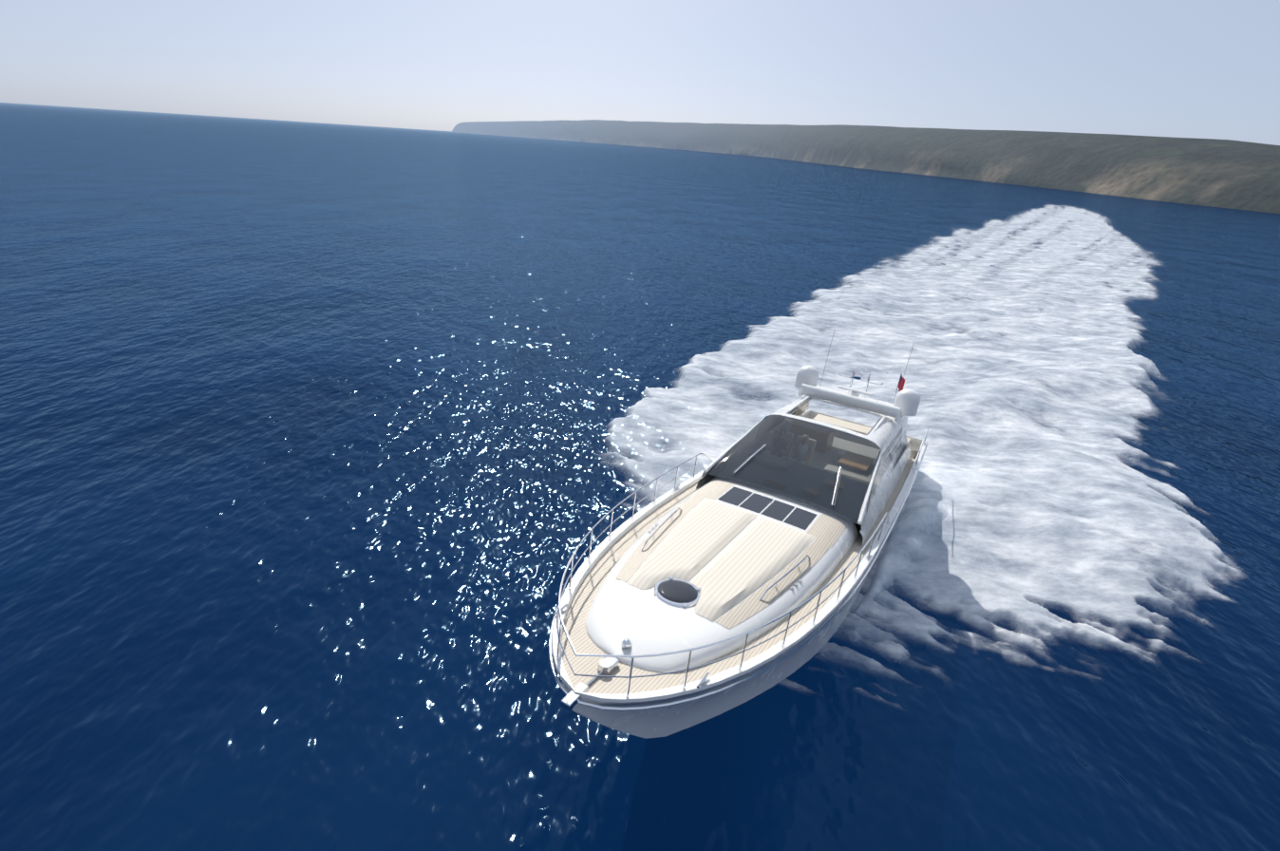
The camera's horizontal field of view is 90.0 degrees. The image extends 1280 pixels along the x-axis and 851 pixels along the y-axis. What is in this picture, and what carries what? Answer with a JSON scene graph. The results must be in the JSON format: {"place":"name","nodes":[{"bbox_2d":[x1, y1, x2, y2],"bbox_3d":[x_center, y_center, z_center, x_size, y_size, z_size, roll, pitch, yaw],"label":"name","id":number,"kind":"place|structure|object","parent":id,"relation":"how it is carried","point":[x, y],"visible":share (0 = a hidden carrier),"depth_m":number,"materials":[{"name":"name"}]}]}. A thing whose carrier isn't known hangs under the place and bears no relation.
{"place":"outdoors","nodes":[
{"label":"outdoors","id":0,"kind":"place"},
{"bbox_2d":[0,102,1279,850],"bbox_3d":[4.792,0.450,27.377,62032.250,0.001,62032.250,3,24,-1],"label":"sea","id":1,"kind":"structure","parent":0,"point":[313,490],"depth_m":20.59,"materials":[{"name":"liquid"}]},
{"bbox_2d":[547,327,929,738],"bbox_3d":[4.273,1.502,17.189,5.080,6.453,21.025,17,23,26],"label":"yacht","id":2,"kind":"object","parent":1,"relation":"on","point":[735,574],"visible":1,"depth_m":12.22,"materials":[{"name":"white plastic"}]},
{"bbox_2d":[853,491,976,619],"bbox_3d":[9.187,2.749,21.392,2.926,1.078,13.322,22,30,36],"label":"water spray","id":3,"kind":"object","parent":1,"relation":"on","point":[920,513],"visible":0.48,"depth_m":19.50,"materials":[{"name":"liquid"}]},
{"bbox_2d":[597,204,1246,711],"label":"wake foam","id":4,"kind":"object","parent":1,"relation":"on","point":[1059,555],"visible":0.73,"depth_m":29.45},
{"bbox_2d":[0,0,1279,145],"label":"sky","id":5,"kind":"structure","parent":0,"point":[1174,68],"materials":[{"name":"blue"}]},
{"bbox_2d":[451,119,1279,213],"bbox_3d":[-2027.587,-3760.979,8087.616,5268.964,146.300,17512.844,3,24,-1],"label":"island","id":6,"kind":"structure","parent":0,"point":[1231,174],"depth_m":503.45,"materials":[{"name":"green plant"}]}
]}

